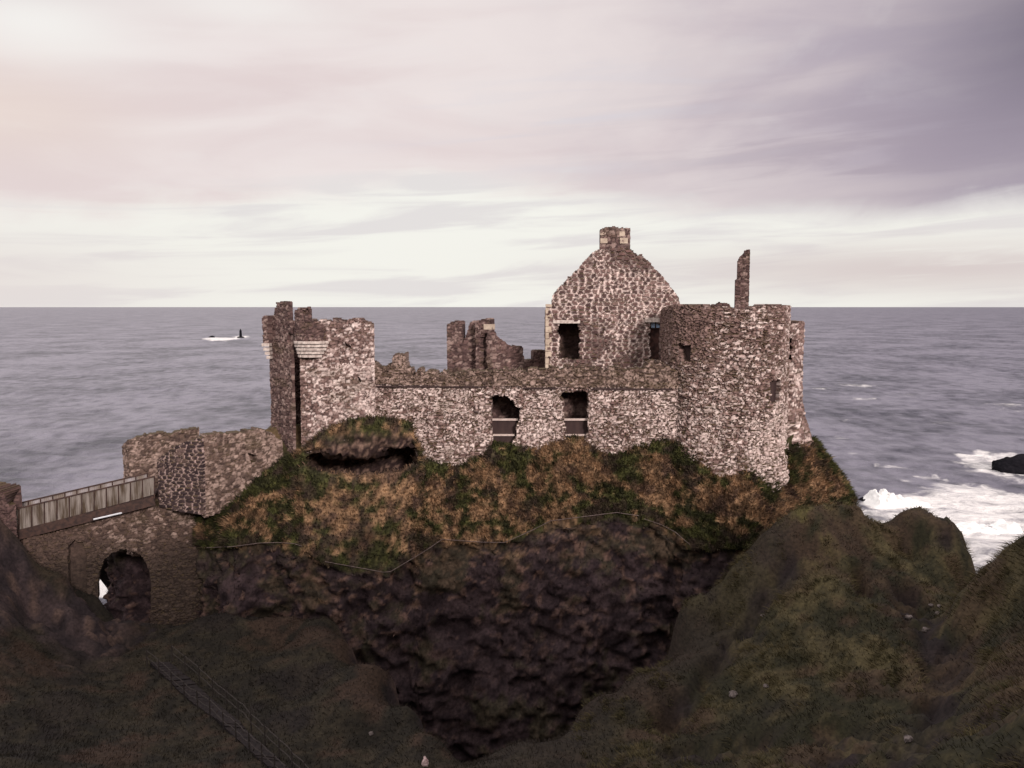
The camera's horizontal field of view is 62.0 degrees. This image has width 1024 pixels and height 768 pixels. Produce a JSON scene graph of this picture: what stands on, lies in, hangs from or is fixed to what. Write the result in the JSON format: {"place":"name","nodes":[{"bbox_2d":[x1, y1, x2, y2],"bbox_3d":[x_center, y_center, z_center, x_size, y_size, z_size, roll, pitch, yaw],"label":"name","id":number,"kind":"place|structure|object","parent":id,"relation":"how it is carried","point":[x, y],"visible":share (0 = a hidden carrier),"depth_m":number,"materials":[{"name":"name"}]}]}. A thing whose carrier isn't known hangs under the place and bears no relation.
{"place":"outdoors","nodes":[
{"label":"outdoors","id":0,"kind":"place"},
{"bbox_2d":[150,662,288,767],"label":"path","id":1,"kind":"structure","parent":0,"point":[190,683],"depth_m":41.87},
{"bbox_2d":[100,424,793,588],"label":"courtyard ground","id":2,"kind":"structure","parent":0,"point":[104,578],"depth_m":57.59,"materials":[{"name":"green plant"}]},
{"bbox_2d":[23,499,202,625],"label":"bridge arch","id":3,"kind":"structure","parent":2,"relation":"on","point":[157,538],"depth_m":54.60,"materials":[{"name":"stone"}]},
{"bbox_2d":[16,473,158,538],"bbox_3d":[-27.042,7.659,53.985,8.650,3.688,2.210,-1,5,-15],"label":"footbridge","id":4,"kind":"object","parent":3,"relation":"on","point":[50,513],"visible":0.94,"depth_m":53.15,"materials":[{"name":"weathered wood"}]},
{"bbox_2d":[93,512,121,519],"bbox_3d":[-25.260,8.257,53.217,1.639,0.396,0.110,-2,5,-18],"label":"white bar","id":5,"kind":"object","parent":4,"relation":"attached to","point":[107,516],"visible":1,"depth_m":53.19,"materials":[{"name":"paint"}]},
{"bbox_2d":[122,427,198,556],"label":"passage wall","id":6,"kind":"structure","parent":2,"relation":"on","point":[143,453],"depth_m":57.92,"materials":[{"name":"stone"}]},
{"bbox_2d":[157,427,282,517],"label":"entrance wall","id":7,"kind":"structure","parent":2,"relation":"on","point":[206,475],"depth_m":54.02,"materials":[{"name":"stone"}]},
{"bbox_2d":[262,301,375,453],"bbox_3d":[-12.847,-0.155,57.915,7.979,10.910,6.218,0,5,0],"label":"gatehouse","id":8,"kind":"object","parent":2,"relation":"on","point":[322,372],"visible":0.94,"depth_m":55.47,"materials":[{"name":"stone"}]},
{"bbox_2d":[447,318,544,373],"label":"courtyard ruin","id":9,"kind":"object","parent":2,"relation":"on","point":[482,345],"visible":0.41,"depth_m":66.28,"materials":[{"name":"stone"}]},
{"bbox_2d":[374,352,678,465],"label":"curtain wall","id":10,"kind":"structure","parent":2,"relation":"on","point":[457,417],"depth_m":56.07,"materials":[{"name":"stone"}]},
{"bbox_2d":[544,226,679,369],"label":"gabled house","id":11,"kind":"structure","parent":2,"relation":"on","point":[613,295],"depth_m":60.67,"materials":[{"name":"stone"}]},
{"bbox_2d":[649,322,659,328],"bbox_3d":[10.244,-4.177,60.903,0.889,0.493,0.160,0,5,4],"label":"window","id":12,"kind":"structure","parent":11,"relation":"in","point":[653,325],"depth_m":60.88,"materials":[{"name":"blue glass"}]},
{"bbox_2d":[659,304,812,491],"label":"round tower","id":13,"kind":"structure","parent":2,"relation":"on","point":[740,404],"depth_m":54.39,"materials":[{"name":"stone"}]},
{"bbox_2d":[715,302,729,306],"bbox_3d":[14.328,-4.967,57.703,1.309,1.197,1.011,1,5,10],"label":"rubble heap","id":14,"kind":"object","parent":13,"relation":"on","point":[723,304],"visible":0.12,"depth_m":57.23,"materials":[{"name":"stone"}]},
{"bbox_2d":[734,249,749,308],"bbox_3d":[15.871,-6.841,58.777,0.957,4.771,1.130,1,5,13],"label":"wall fragment","id":15,"kind":"object","parent":13,"relation":"on","point":[741,295],"depth_m":58.27,"materials":[{"name":"stone"}]},
{"bbox_2d":[103,416,854,763],"bbox_3d":[-1.247,23.688,57.686,57.247,43.288,17.737,0,5,0],"label":"castle rock","id":16,"kind":"object","parent":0,"point":[469,686],"visible":0.46,"depth_m":53.87,"materials":[{"name":"brown stone"}]},
{"bbox_2d":[206,542,299,547],"bbox_3d":[-16.407,10.184,52.758,6.475,0.754,1.796,1,5,10],"label":"cable","id":17,"kind":"object","parent":16,"relation":"attached to","point":[250,544],"visible":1,"depth_m":53.05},
{"bbox_2d":[104,413,859,646],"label":"slope grass","id":18,"kind":"structure","parent":16,"relation":"on","point":[228,511],"depth_m":54.46,"materials":[{"name":"green plant"}]},
{"bbox_2d":[325,512,638,571],"bbox_3d":[-1.870,9.937,53.514,19.593,3.758,0.702,0,5,-1],"label":"cable","id":19,"kind":"object","parent":16,"relation":"attached to","point":[486,542],"visible":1,"depth_m":53.50,"materials":[{"name":"black"}]},
{"bbox_2d":[645,519,689,544],"bbox_3d":[9.755,9.121,53.190,2.864,1.360,0.822,2,6,22],"label":"cable","id":20,"kind":"object","parent":16,"relation":"attached to","point":[668,528],"visible":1,"depth_m":53.26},
{"bbox_2d":[0,503,1023,767],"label":"terrain","id":21,"kind":"structure","parent":0,"point":[62,614],"depth_m":40.00,"materials":[{"name":"green plant"}]},
{"bbox_2d":[0,481,22,543],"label":"bridge pier","id":22,"kind":"structure","parent":21,"relation":"on","point":[10,498],"depth_m":51.13,"materials":[{"name":"stone"}]},
{"bbox_2d":[146,649,286,767],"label":"handrail","id":23,"kind":"object","parent":21,"relation":"on","point":[222,719],"visible":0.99,"depth_m":39.95,"materials":[{"name":"brown wood"}]},
{"bbox_2d":[171,645,308,767],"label":"handrail","id":24,"kind":"object","parent":21,"relation":"on","point":[251,723],"visible":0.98,"depth_m":40.16,"materials":[{"name":"brown wood"}]},
{"bbox_2d":[422,756,428,766],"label":"upright stone","id":25,"kind":"object","parent":21,"relation":"on","point":[425,762],"visible":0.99,"depth_m":36.35,"materials":[{"name":"grey stone"}]},
{"bbox_2d":[729,690,737,698],"bbox_3d":[9.816,13.747,37.653,0.463,0.342,0.479,0,5,0],"label":"loose stone","id":26,"kind":"object","parent":21,"relation":"on","point":[732,693],"visible":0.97,"depth_m":37.53,"materials":[{"name":"grey stone"}]},
{"bbox_2d":[568,501,1023,767],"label":"tussock grass","id":27,"kind":"structure","parent":21,"relation":"on","point":[746,674],"depth_m":36.30,"materials":[{"name":"green plant"}]},
{"bbox_2d":[904,735,912,742],"bbox_3d":[13.249,11.880,28.501,0.316,0.260,0.354,3,6,27],"label":"loose stone","id":28,"kind":"object","parent":21,"relation":"on","point":[908,738],"visible":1,"depth_m":28.40,"materials":[{"name":"grey stone"}]},
{"bbox_2d":[905,615,912,619],"bbox_3d":[18.706,11.001,40.143,0.366,0.261,0.348,2,6,22],"label":"loose stone","id":29,"kind":"object","parent":21,"relation":"on","point":[909,617],"visible":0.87,"depth_m":40.02,"materials":[{"name":"grey stone"}]},
{"bbox_2d":[0,307,1023,604],"bbox_3d":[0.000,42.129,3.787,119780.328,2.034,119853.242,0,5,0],"label":"sea","id":30,"kind":"structure","parent":0,"point":[922,403],"depth_m":461.51,"materials":[{"name":"liquid"}]},
{"bbox_2d":[237,329,244,337],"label":"beacon","id":31,"kind":"object","parent":30,"relation":"in","point":[240,334],"visible":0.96,"depth_m":1148.41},
{"bbox_2d":[863,489,932,508],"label":"breaking wave","id":32,"kind":"object","parent":30,"relation":"on","point":[882,499],"visible":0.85,"depth_m":181.49,"materials":[{"name":"white liquid"}]},
{"bbox_2d":[955,519,1023,534],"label":"breaking wave","id":33,"kind":"object","parent":30,"relation":"on","point":[1001,526],"visible":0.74,"depth_m":160.78,"materials":[{"name":"white liquid"}]},
{"bbox_2d":[991,457,1006,467],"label":"foam","id":34,"kind":"object","parent":30,"relation":"in","point":[994,462],"visible":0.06,"depth_m":225.05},
{"bbox_2d":[991,454,1023,474],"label":"sea rock","id":35,"kind":"object","parent":30,"relation":"in","point":[1014,464],"visible":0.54,"depth_m":216.30,"materials":[{"name":"black stone"}]},
{"bbox_2d":[0,0,1023,306],"label":"sky","id":36,"kind":"structure","parent":0,"point":[154,153],"materials":[{"name":"white"}]}
]}

